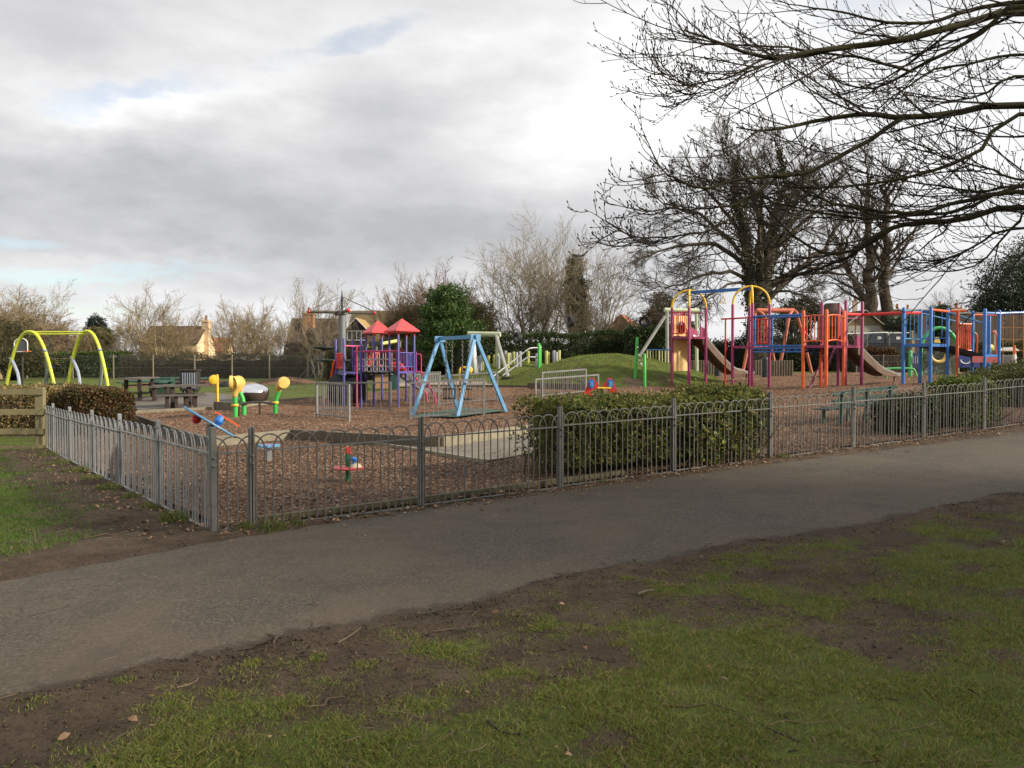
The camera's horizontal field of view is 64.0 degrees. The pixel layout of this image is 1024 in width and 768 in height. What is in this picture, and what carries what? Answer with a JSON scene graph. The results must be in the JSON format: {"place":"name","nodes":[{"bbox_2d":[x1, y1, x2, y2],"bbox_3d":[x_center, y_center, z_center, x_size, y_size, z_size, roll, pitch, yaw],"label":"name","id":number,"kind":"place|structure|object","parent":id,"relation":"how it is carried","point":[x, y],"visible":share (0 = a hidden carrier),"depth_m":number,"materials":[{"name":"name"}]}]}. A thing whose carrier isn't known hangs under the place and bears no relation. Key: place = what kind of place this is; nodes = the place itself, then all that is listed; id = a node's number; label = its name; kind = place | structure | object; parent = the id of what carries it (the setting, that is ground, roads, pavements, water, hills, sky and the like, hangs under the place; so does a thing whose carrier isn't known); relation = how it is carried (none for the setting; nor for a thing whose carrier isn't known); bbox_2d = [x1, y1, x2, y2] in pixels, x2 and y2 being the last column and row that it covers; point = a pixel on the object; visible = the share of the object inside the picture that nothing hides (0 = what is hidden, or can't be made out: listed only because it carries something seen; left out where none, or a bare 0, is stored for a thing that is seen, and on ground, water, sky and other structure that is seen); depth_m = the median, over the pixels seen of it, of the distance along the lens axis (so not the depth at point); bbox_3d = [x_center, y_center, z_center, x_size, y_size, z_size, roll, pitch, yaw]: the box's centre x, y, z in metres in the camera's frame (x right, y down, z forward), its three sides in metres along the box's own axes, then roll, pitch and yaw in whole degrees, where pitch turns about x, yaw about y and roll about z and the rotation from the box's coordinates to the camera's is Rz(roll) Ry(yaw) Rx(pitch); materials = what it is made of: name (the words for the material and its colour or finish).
{"place":"outdoors","nodes":[
{"label":"outdoors","id":0,"kind":"place"},
{"bbox_2d":[0,444,165,566],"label":"verge grass","id":1,"kind":"structure","parent":0,"point":[14,537],"depth_m":9.53,"materials":[{"name":"plant"}]},
{"bbox_2d":[401,434,538,459],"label":"concrete path","id":2,"kind":"structure","parent":0,"point":[468,449],"depth_m":15.27,"materials":[{"name":"concrete"}]},
{"bbox_2d":[0,371,1023,767],"bbox_3d":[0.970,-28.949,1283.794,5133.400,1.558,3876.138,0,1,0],"label":"ground","id":3,"kind":"structure","parent":0,"point":[48,559],"depth_m":4.54,"materials":[{"name":"green plant"}]},
{"bbox_2d":[0,387,46,448],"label":"post and rail fence","id":4,"kind":"object","parent":3,"relation":"on","point":[39,413],"visible":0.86,"depth_m":18.46,"materials":[{"name":"brown wood"}]},
{"bbox_2d":[0,315,54,379],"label":"ivy tree","id":5,"kind":"object","parent":3,"relation":"on","point":[6,353],"visible":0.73,"depth_m":64.55,"materials":[{"name":"green plant"}]},
{"bbox_2d":[0,382,81,435],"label":"beech hedge","id":6,"kind":"object","parent":3,"relation":"on","point":[16,402],"visible":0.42,"depth_m":21.29,"materials":[{"name":"brown plant"}]},
{"bbox_2d":[0,279,87,378],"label":"bare tree","id":7,"kind":"object","parent":3,"relation":"on","point":[21,313],"visible":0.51,"depth_m":70.31,"materials":[{"name":"plant"}]},
{"bbox_2d":[5,330,108,385],"bbox_3d":[-22.528,-1.125,40.497,5.600,3.126,2.129,0,1,0],"label":"arch swing frame","id":8,"kind":"object","parent":3,"relation":"on","point":[48,366],"visible":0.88,"depth_m":40.43,"materials":[{"name":"yellow paint"}]},
{"bbox_2d":[26,311,103,357],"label":"hedgerow shrub","id":9,"kind":"object","parent":3,"relation":"on","point":[62,339],"visible":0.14,"depth_m":79.44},
{"bbox_2d":[1,349,130,377],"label":"clipped hedge","id":10,"kind":"object","parent":3,"relation":"on","point":[90,354],"visible":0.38,"depth_m":75.42,"materials":[{"name":"plant"}]},
{"bbox_2d":[51,328,109,369],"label":"hedgerow shrub","id":11,"kind":"object","parent":3,"relation":"on","point":[89,345],"visible":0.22,"depth_m":77.57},
{"bbox_2d":[61,382,137,435],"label":"beech hedge","id":12,"kind":"object","parent":3,"relation":"on","point":[111,402],"visible":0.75,"depth_m":21.23,"materials":[{"name":"brown plant"}]},
{"bbox_2d":[45,403,209,528],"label":"bow top railings","id":13,"kind":"object","parent":3,"relation":"on","point":[157,442],"visible":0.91,"depth_m":11.16,"materials":[{"name":"metal"}]},
{"bbox_2d":[95,310,162,360],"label":"bare tree","id":14,"kind":"object","parent":3,"relation":"on","point":[115,340],"visible":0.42,"depth_m":81.20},
{"bbox_2d":[100,279,213,360],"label":"bare tree","id":15,"kind":"object","parent":3,"relation":"on","point":[139,341],"visible":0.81,"depth_m":77.38,"materials":[{"name":"brown plant"}]},
{"bbox_2d":[0,354,325,379],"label":"chain link fence","id":16,"kind":"object","parent":3,"relation":"on","point":[231,365],"visible":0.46,"depth_m":67.53,"materials":[{"name":"grey"}]},
{"bbox_2d":[134,414,205,446],"bbox_3d":[-8.858,1.161,20.889,0.100,0.431,7.752,-1,2,-36],"label":"timber edging","id":17,"kind":"object","parent":3,"relation":"on","point":[145,421],"visible":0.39,"depth_m":20.38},
{"bbox_2d":[143,315,215,360],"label":"house","id":18,"kind":"structure","parent":3,"relation":"on","point":[205,339],"depth_m":92.10,"materials":[{"name":"brick"}]},
{"bbox_2d":[158,312,205,359],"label":"bare tree","id":19,"kind":"object","parent":3,"relation":"on","point":[177,343],"visible":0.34,"depth_m":84.03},
{"bbox_2d":[134,392,239,409],"bbox_3d":[-11.445,0.596,28.938,4.007,0.390,5.834,-1,2,-27],"label":"picnic pad","id":20,"kind":"object","parent":3,"relation":"on","point":[148,403],"visible":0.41,"depth_m":28.76,"materials":[{"name":"concrete"}]},
{"bbox_2d":[117,377,172,400],"bbox_3d":[-13.355,0.193,29.976,1.233,0.870,3.368,0,1,-13],"label":"picnic table","id":21,"kind":"object","parent":20,"relation":"on","point":[153,391],"visible":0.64,"depth_m":28.86,"materials":[{"name":"grey wood"}]},
{"bbox_2d":[152,384,208,408],"bbox_3d":[-10.842,0.460,26.826,1.710,0.870,1.728,-1,1,-23],"label":"picnic table","id":22,"kind":"object","parent":20,"relation":"on","point":[190,399],"visible":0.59,"depth_m":26.42,"materials":[{"name":"brown wood"}]},
{"bbox_2d":[178,369,201,396],"bbox_3d":[-11.871,0.011,30.205,0.700,1.095,0.584,0,1,-5],"label":"slatted bin","id":23,"kind":"object","parent":20,"relation":"on","point":[189,376],"visible":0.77,"depth_m":29.96,"materials":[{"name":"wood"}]},
{"bbox_2d":[118,349,326,377],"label":"clipped hedge","id":24,"kind":"object","parent":3,"relation":"on","point":[274,371],"visible":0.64,"depth_m":72.22,"materials":[{"name":"brown plant"}]},
{"bbox_2d":[202,308,249,360],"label":"bare tree","id":25,"kind":"object","parent":3,"relation":"on","point":[229,339],"visible":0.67,"depth_m":75.86,"materials":[{"name":"plant"}]},
{"bbox_2d":[207,299,275,360],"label":"bare tree","id":26,"kind":"object","parent":3,"relation":"on","point":[243,324],"visible":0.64,"depth_m":77.68,"materials":[{"name":"plant"}]},
{"bbox_2d":[217,430,290,445],"bbox_3d":[-5.883,1.259,18.490,0.160,0.336,2.058,1,2,43],"label":"timber edging","id":27,"kind":"object","parent":3,"relation":"on","point":[235,441],"visible":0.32,"depth_m":18.51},
{"bbox_2d":[242,384,268,401],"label":"mirror dome","id":28,"kind":"structure","parent":3,"relation":"on","point":[255,392],"depth_m":28.63,"materials":[{"name":"metal"}]},
{"bbox_2d":[225,294,294,360],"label":"bare tree","id":29,"kind":"object","parent":3,"relation":"on","point":[261,348],"visible":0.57,"depth_m":79.64,"materials":[{"name":"plant"}]},
{"bbox_2d":[253,310,302,360],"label":"bare tree","id":30,"kind":"object","parent":3,"relation":"on","point":[285,338],"visible":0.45,"depth_m":81.49,"materials":[{"name":"brown plant"}]},
{"bbox_2d":[284,307,346,360],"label":"house","id":31,"kind":"structure","parent":3,"relation":"on","point":[310,340],"depth_m":85.37,"materials":[{"name":"tile"}]},
{"bbox_2d":[278,276,364,378],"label":"bare tree","id":32,"kind":"object","parent":3,"relation":"on","point":[317,334],"visible":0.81,"depth_m":69.62,"materials":[{"name":"brown plant"}]},
{"bbox_2d":[288,292,375,392],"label":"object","id":33,"kind":"object","parent":3,"relation":"on","point":[341,314],"visible":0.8,"depth_m":41.80,"materials":[{"name":"metal"}]},
{"bbox_2d":[289,429,440,446],"bbox_3d":[-3.272,1.192,17.538,5.091,0.423,0.140,1,2,42],"label":"timber edging","id":34,"kind":"object","parent":3,"relation":"on","point":[336,436],"visible":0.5,"depth_m":17.42,"materials":[{"name":"wood"}]},
{"bbox_2d":[346,311,395,355],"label":"house","id":35,"kind":"structure","parent":3,"relation":"on","point":[362,321],"depth_m":77.05,"materials":[{"name":"tile"}]},
{"bbox_2d":[346,271,428,356],"bbox_3d":[-9.407,-4.514,64.082,7.662,8.612,6.208,0,1,-10],"label":"bare shrub","id":36,"kind":"object","parent":3,"relation":"on","point":[373,317],"visible":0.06,"depth_m":63.67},
{"bbox_2d":[319,343,457,380],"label":"winter thicket","id":37,"kind":"object","parent":3,"relation":"on","point":[328,366],"visible":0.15,"depth_m":61.48,"materials":[{"name":"brown plant"}]},
{"bbox_2d":[363,301,437,377],"bbox_3d":[-7.401,-3.166,59.168,5.866,5.882,7.283,0,1,0],"label":"evergreen shrub","id":38,"kind":"object","parent":3,"relation":"on","point":[393,336],"visible":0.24,"depth_m":58.22,"materials":[{"name":"green plant"}]},
{"bbox_2d":[31,448,789,533],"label":"grass tufts","id":39,"kind":"object","parent":3,"relation":"on","point":[179,515],"visible":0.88,"depth_m":9.81,"materials":[{"name":"plant"}]},
{"bbox_2d":[371,257,452,378],"bbox_3d":[-6.820,-4.841,59.892,6.717,9.361,8.050,-1,2,-37],"label":"bare shrub","id":40,"kind":"object","parent":3,"relation":"on","point":[419,302],"visible":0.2,"depth_m":59.00,"materials":[{"name":"plant"}]},
{"bbox_2d":[371,442,486,462],"bbox_3d":[-3.008,1.250,17.231,0.183,0.238,9.384,-1,2,-34],"label":"kerb edging","id":41,"kind":"object","parent":3,"relation":"on","point":[475,459],"visible":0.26,"depth_m":14.53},
{"bbox_2d":[257,470,624,521],"bbox_3d":[-0.568,1.369,10.094,5.092,0.258,0.070,-1,2,-33],"label":"timber edging","id":42,"kind":"object","parent":3,"relation":"on","point":[312,512],"visible":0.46,"depth_m":9.77,"materials":[{"name":"wood"}]},
{"bbox_2d":[407,282,488,374],"bbox_3d":[-4.080,-3.540,53.760,4.991,6.449,5.620,-1,2,-35],"label":"evergreen tree","id":43,"kind":"object","parent":3,"relation":"on","point":[450,302],"visible":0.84,"depth_m":52.69,"materials":[{"name":"green plant"}]},
{"bbox_2d":[395,264,516,334],"bbox_3d":[-4.198,-4.808,62.052,9.165,9.055,7.692,0,1,0],"label":"bare shrub","id":44,"kind":"object","parent":3,"relation":"on","point":[472,298],"visible":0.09,"depth_m":61.28,"materials":[{"name":"plant"}]},
{"bbox_2d":[465,299,512,345],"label":"evergreen shrub","id":45,"kind":"object","parent":3,"relation":"on","point":[481,310],"visible":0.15,"depth_m":58.83,"materials":[{"name":"green plant"}]},
{"bbox_2d":[441,424,538,446],"bbox_3d":[0.088,1.070,17.654,0.483,0.415,4.660,1,2,43],"label":"timber edging","id":46,"kind":"object","parent":3,"relation":"on","point":[468,438],"visible":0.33,"depth_m":16.69,"materials":[{"name":"wood"}]},
{"bbox_2d":[436,362,544,379],"bbox_3d":[0.144,-0.692,46.009,10.608,1.165,9.180,0,1,0],"label":"grass mound","id":47,"kind":"object","parent":3,"relation":"on","point":[531,365],"depth_m":43.91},
{"bbox_2d":[0,421,1022,766],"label":"fallen leaves","id":48,"kind":"object","parent":3,"relation":"on","point":[134,717],"visible":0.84,"depth_m":10.29,"materials":[{"name":"plant"}]},
{"bbox_2d":[0,423,1023,767],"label":"twig litter","id":49,"kind":"object","parent":3,"relation":"on","point":[534,631],"visible":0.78,"depth_m":4.51,"materials":[{"name":"wood"}]},
{"bbox_2d":[0,429,1023,766],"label":"soil clods","id":50,"kind":"object","parent":3,"relation":"on","point":[454,633],"visible":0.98,"depth_m":4.75,"materials":[{"name":"soil"}]},
{"bbox_2d":[3,496,1023,767],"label":"foreground grass","id":51,"kind":"structure","parent":3,"relation":"on","point":[601,712],"depth_m":3.92,"materials":[{"name":"plant"}]},
{"bbox_2d":[451,201,616,344],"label":"bare tree","id":52,"kind":"object","parent":3,"relation":"on","point":[530,314],"visible":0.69,"depth_m":65.06,"materials":[{"name":"brown plant"}]},
{"bbox_2d":[454,328,624,372],"bbox_3d":[2.316,-1.961,51.990,12.135,3.339,2.388,0,1,-20],"label":"clipped hedge","id":53,"kind":"object","parent":3,"relation":"on","point":[598,345],"visible":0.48,"depth_m":51.54,"materials":[{"name":"green plant"}]},
{"bbox_2d":[58,405,1022,525],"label":"front bark bed","id":54,"kind":"object","parent":3,"relation":"on","point":[329,481],"visible":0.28,"depth_m":12.59,"materials":[{"name":"wood"}]},
{"bbox_2d":[184,406,239,481],"bbox_3d":[-4.413,0.922,11.988,0.726,1.213,0.850,-1,2,-42],"label":"seesaw","id":55,"kind":"object","parent":54,"relation":"on","point":[219,418],"visible":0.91,"depth_m":11.94,"materials":[{"name":"metal"}]},
{"bbox_2d":[331,446,363,481],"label":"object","id":56,"kind":"object","parent":54,"relation":"on","point":[345,467],"visible":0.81,"depth_m":11.60,"materials":[{"name":"green paint"}]},
{"bbox_2d":[813,385,896,424],"bbox_3d":[7.898,0.529,18.735,2.657,0.970,0.548,-1,2,-37],"label":"park bench","id":57,"kind":"object","parent":54,"relation":"on","point":[893,387],"visible":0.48,"depth_m":18.50,"materials":[{"name":"green paint"}]},
{"bbox_2d":[504,226,593,340],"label":"bare tree","id":58,"kind":"object","parent":3,"relation":"on","point":[550,286],"visible":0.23,"depth_m":71.31,"materials":[{"name":"brown plant"}]},
{"bbox_2d":[136,372,964,435],"bbox_3d":[9.976,0.305,30.086,43.760,1.360,19.406,-1,1,-22],"label":"bark bed","id":59,"kind":"object","parent":3,"relation":"on","point":[491,392],"visible":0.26,"depth_m":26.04,"materials":[{"name":"wood"}]},
{"bbox_2d":[229,376,289,416],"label":"talking tubes","id":60,"kind":"object","parent":59,"relation":"on","point":[236,384],"visible":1,"depth_m":24.05,"materials":[{"name":"green paint"}]},
{"bbox_2d":[315,382,350,420],"bbox_3d":[-5.157,0.536,23.540,0.060,1.151,1.838,-1,2,-43],"label":"swing barrier","id":61,"kind":"object","parent":59,"relation":"on","point":[317,397],"visible":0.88,"depth_m":23.56,"materials":[{"name":"grey metal"}]},
{"bbox_2d":[323,382,391,411],"bbox_3d":[-4.996,0.460,26.344,2.294,1.070,0.060,0,1,8],"label":"swing barrier","id":62,"kind":"object","parent":59,"relation":"on","point":[390,403],"visible":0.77,"depth_m":26.30,"materials":[{"name":"grey metal"}]},
{"bbox_2d":[325,319,442,407],"bbox_3d":[-4.651,-0.680,29.087,4.262,3.250,3.112,0,1,0],"label":"tower play unit","id":63,"kind":"object","parent":59,"relation":"on","point":[395,366],"visible":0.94,"depth_m":28.83,"materials":[{"name":"purple paint"}]},
{"bbox_2d":[409,378,484,418],"bbox_3d":[-1.813,0.468,22.989,2.131,1.262,0.060,0,1,-11],"label":"swing barrier","id":64,"kind":"object","parent":59,"relation":"on","point":[433,382],"visible":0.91,"depth_m":22.98,"materials":[{"name":"grey metal"}]},
{"bbox_2d":[414,408,505,416],"bbox_3d":[-1.677,0.837,24.236,2.598,0.141,2.486,-1,2,-45],"label":"rubber mat","id":65,"kind":"object","parent":59,"relation":"on","point":[462,409],"visible":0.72,"depth_m":24.10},
{"bbox_2d":[412,334,507,417],"bbox_3d":[-1.637,-0.202,24.509,2.194,2.506,2.515,-1,2,-44],"label":"cradle swing frame","id":66,"kind":"object","parent":65,"relation":"on","point":[473,338],"visible":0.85,"depth_m":24.11,"materials":[{"name":"blue paint"}]},
{"bbox_2d":[541,369,586,396],"bbox_3d":[1.894,0.005,29.592,2.100,1.115,0.060,-1,2,-36],"label":"swing barrier","id":67,"kind":"object","parent":59,"relation":"on","point":[550,372],"visible":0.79,"depth_m":29.47,"materials":[{"name":"grey metal"}]},
{"bbox_2d":[584,378,616,396],"bbox_3d":[3.011,0.154,27.651,1.297,0.749,0.567,0,1,-10],"label":"seesaw rocker","id":68,"kind":"object","parent":59,"relation":"on","point":[593,384],"visible":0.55,"depth_m":27.57,"materials":[{"name":"red paint"}]},
{"bbox_2d":[670,285,1023,387],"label":"climbing frame","id":69,"kind":"object","parent":59,"relation":"on","point":[860,356],"visible":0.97,"depth_m":30.72,"materials":[{"name":"paint"}]},
{"bbox_2d":[908,326,979,376],"bbox_3d":[19.370,-1.364,36.991,2.910,2.587,2.245,0,1,0],"label":"toddler play panel","id":70,"kind":"object","parent":59,"relation":"on","point":[938,362],"visible":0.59,"depth_m":37.84,"materials":[{"name":"plastic"}]},
{"bbox_2d":[429,353,721,386],"bbox_3d":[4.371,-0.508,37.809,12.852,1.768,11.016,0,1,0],"label":"grass mound","id":71,"kind":"object","parent":3,"relation":"on","point":[622,381],"depth_m":35.42,"materials":[{"name":"plant"}]},
{"bbox_2d":[560,254,591,342],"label":"ivy tree","id":72,"kind":"object","parent":3,"relation":"on","point":[577,285],"visible":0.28,"depth_m":67.34,"materials":[{"name":"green plant"}]},
{"bbox_2d":[467,308,699,375],"bbox_3d":[2.900,-1.968,41.455,12.792,3.433,2.261,1,2,29],"label":"cableway","id":73,"kind":"object","parent":3,"relation":"on","point":[497,335],"visible":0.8,"depth_m":39.24,"materials":[{"name":"white paint"}]},
{"bbox_2d":[500,219,670,341],"bbox_3d":[5.919,-6.460,63.751,10.174,11.858,11.768,1,2,40],"label":"bare tree","id":74,"kind":"object","parent":3,"relation":"on","point":[605,302],"visible":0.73,"depth_m":63.40,"materials":[{"name":"brown plant"}]},
{"bbox_2d":[209,378,1023,530],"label":"bow top railings","id":75,"kind":"object","parent":3,"relation":"on","point":[250,452],"visible":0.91,"depth_m":10.85,"materials":[{"name":"metal"}]},
{"bbox_2d":[577,304,664,341],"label":"bare shrub","id":76,"kind":"object","parent":3,"relation":"on","point":[615,326],"visible":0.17,"depth_m":57.45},
{"bbox_2d":[507,377,780,477],"bbox_3d":[2.033,0.622,12.716,5.174,1.443,1.888,-1,2,-32],"label":"laurel shrub","id":77,"kind":"object","parent":3,"relation":"on","point":[601,400],"visible":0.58,"depth_m":11.82,"materials":[{"name":"green plant"}]},
{"bbox_2d":[636,289,675,336],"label":"garden shrub","id":78,"kind":"object","parent":3,"relation":"on","point":[661,308],"visible":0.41,"depth_m":68.78,"materials":[{"name":"green plant"}]},
{"bbox_2d":[622,321,699,362],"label":"clipped hedge","id":79,"kind":"object","parent":3,"relation":"on","point":[633,332],"visible":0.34,"depth_m":51.33,"materials":[{"name":"green plant"}]},
{"bbox_2d":[654,397,776,467],"bbox_3d":[3.138,0.716,12.547,1.596,1.142,1.822,1,2,35],"label":"laurel shrub","id":80,"kind":"object","parent":3,"relation":"on","point":[736,436],"visible":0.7,"depth_m":12.34,"materials":[{"name":"green plant"}]},
{"bbox_2d":[611,100,893,368],"bbox_3d":[16.296,-9.989,55.680,20.046,19.293,11.952,0,1,0],"label":"spreading tree","id":81,"kind":"object","parent":3,"relation":"on","point":[760,299],"visible":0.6,"depth_m":54.61,"materials":[{"name":"brown plant"}]},
{"bbox_2d":[754,360,792,375],"bbox_3d":[12.456,-0.681,39.007,1.851,0.937,0.120,0,1,0],"label":"log palisade","id":82,"kind":"object","parent":3,"relation":"on","point":[781,367],"visible":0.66,"depth_m":38.95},
{"bbox_2d":[698,330,854,371],"bbox_3d":[18.079,-2.227,57.062,11.211,3.140,4.160,0,1,13],"label":"winter thicket","id":83,"kind":"object","parent":3,"relation":"on","point":[794,357],"visible":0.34,"depth_m":55.94,"materials":[{"name":"plant"}]},
{"bbox_2d":[742,308,812,372],"bbox_3d":[14.261,-2.296,43.963,4.214,3.599,0.882,0,1,-11],"label":"bow leg swing","id":84,"kind":"object","parent":3,"relation":"on","point":[761,311],"visible":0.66,"depth_m":44.05,"materials":[{"name":"orange paint"}]},
{"bbox_2d":[567,0,1023,351],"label":"overhanging tree","id":85,"kind":"object","parent":3,"relation":"on","point":[1011,9],"visible":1,"depth_m":8.04,"materials":[{"name":"brown plant"}]},
{"bbox_2d":[767,296,826,337],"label":"garden shrub","id":86,"kind":"object","parent":3,"relation":"on","point":[791,323],"visible":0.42,"depth_m":62.75,"materials":[{"name":"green plant"}]},
{"bbox_2d":[818,199,877,318],"bbox_3d":[25.167,-8.600,61.644,4.254,9.769,5.648,1,2,42],"label":"tall trunk tree","id":87,"kind":"object","parent":3,"relation":"on","point":[848,267],"visible":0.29,"depth_m":61.66,"materials":[{"name":"brown plant"}]},
{"bbox_2d":[819,310,883,339],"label":"timber garage","id":88,"kind":"structure","parent":3,"relation":"on","point":[871,323],"depth_m":59.93,"materials":[{"name":"grey wood"}]},
{"bbox_2d":[834,139,911,312],"bbox_3d":[27.257,-10.881,62.500,5.749,14.548,5.430,0,1,0],"label":"tall trunk tree","id":89,"kind":"object","parent":3,"relation":"on","point":[871,280],"visible":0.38,"depth_m":61.57,"materials":[{"name":"brown plant"}]},
{"bbox_2d":[840,331,908,364],"bbox_3d":[23.602,-2.111,52.972,4.100,2.633,1.715,0,1,0],"label":"parked car","id":90,"kind":"object","parent":3,"relation":"on","point":[873,340],"visible":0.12,"depth_m":52.26,"materials":[{"name":"black paint"}]},
{"bbox_2d":[852,344,899,372],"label":"beech hedge","id":91,"kind":"object","parent":3,"relation":"on","point":[871,350],"visible":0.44,"depth_m":46.60,"materials":[{"name":"orange plant"}]},
{"bbox_2d":[850,151,927,330],"bbox_3d":[28.973,-10.553,62.431,5.980,13.832,5.450,0,1,0],"label":"tall trunk tree","id":92,"kind":"object","parent":3,"relation":"on","point":[887,306],"visible":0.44,"depth_m":61.72,"materials":[{"name":"brown plant"}]},
{"bbox_2d":[881,314,916,340],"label":"garden shrub","id":93,"kind":"object","parent":3,"relation":"on","point":[895,321],"visible":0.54,"depth_m":57.35,"materials":[{"name":"green plant"}]},
{"bbox_2d":[861,388,945,434],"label":"privet shrub","id":94,"kind":"object","parent":3,"relation":"on","point":[898,415],"visible":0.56,"depth_m":16.07,"materials":[{"name":"green plant"}]},
{"bbox_2d":[877,301,962,351],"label":"house","id":95,"kind":"structure","parent":3,"relation":"on","point":[956,307],"depth_m":89.91,"materials":[{"name":"brown tile"}]},
{"bbox_2d":[927,303,953,343],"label":"garden shrub","id":96,"kind":"object","parent":3,"relation":"on","point":[943,315],"visible":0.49,"depth_m":55.52,"materials":[{"name":"green plant"}]},
{"bbox_2d":[921,372,1021,427],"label":"privet shrub","id":97,"kind":"object","parent":3,"relation":"on","point":[948,380],"visible":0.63,"depth_m":16.86,"materials":[{"name":"green plant"}]},
{"bbox_2d":[932,312,1022,350],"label":"board fence","id":98,"kind":"object","parent":3,"relation":"on","point":[1007,333],"visible":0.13,"depth_m":55.93,"materials":[{"name":"wood"}]},
{"bbox_2d":[958,356,1023,406],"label":"domed hedge","id":99,"kind":"object","parent":3,"relation":"on","point":[1012,371],"visible":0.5,"depth_m":20.95,"materials":[{"name":"green plant"}]},
{"bbox_2d":[961,340,1022,370],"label":"clipped hedge","id":100,"kind":"object","parent":3,"relation":"on","point":[1019,344],"visible":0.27,"depth_m":49.57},
{"bbox_2d":[964,232,1023,326],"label":"holm oak","id":101,"kind":"object","parent":3,"relation":"on","point":[1008,298],"visible":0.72,"depth_m":59.59,"materials":[{"name":"green plant"}]},
{"bbox_2d":[0,432,1023,697],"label":"tarmac path","id":102,"kind":"structure","parent":0,"point":[198,600],"depth_m":7.00,"materials":[{"name":"asphalt"}]},
{"bbox_2d":[0,0,1023,359],"label":"sky","id":103,"kind":"structure","parent":0,"point":[211,151],"materials":[{"name":"grey"}]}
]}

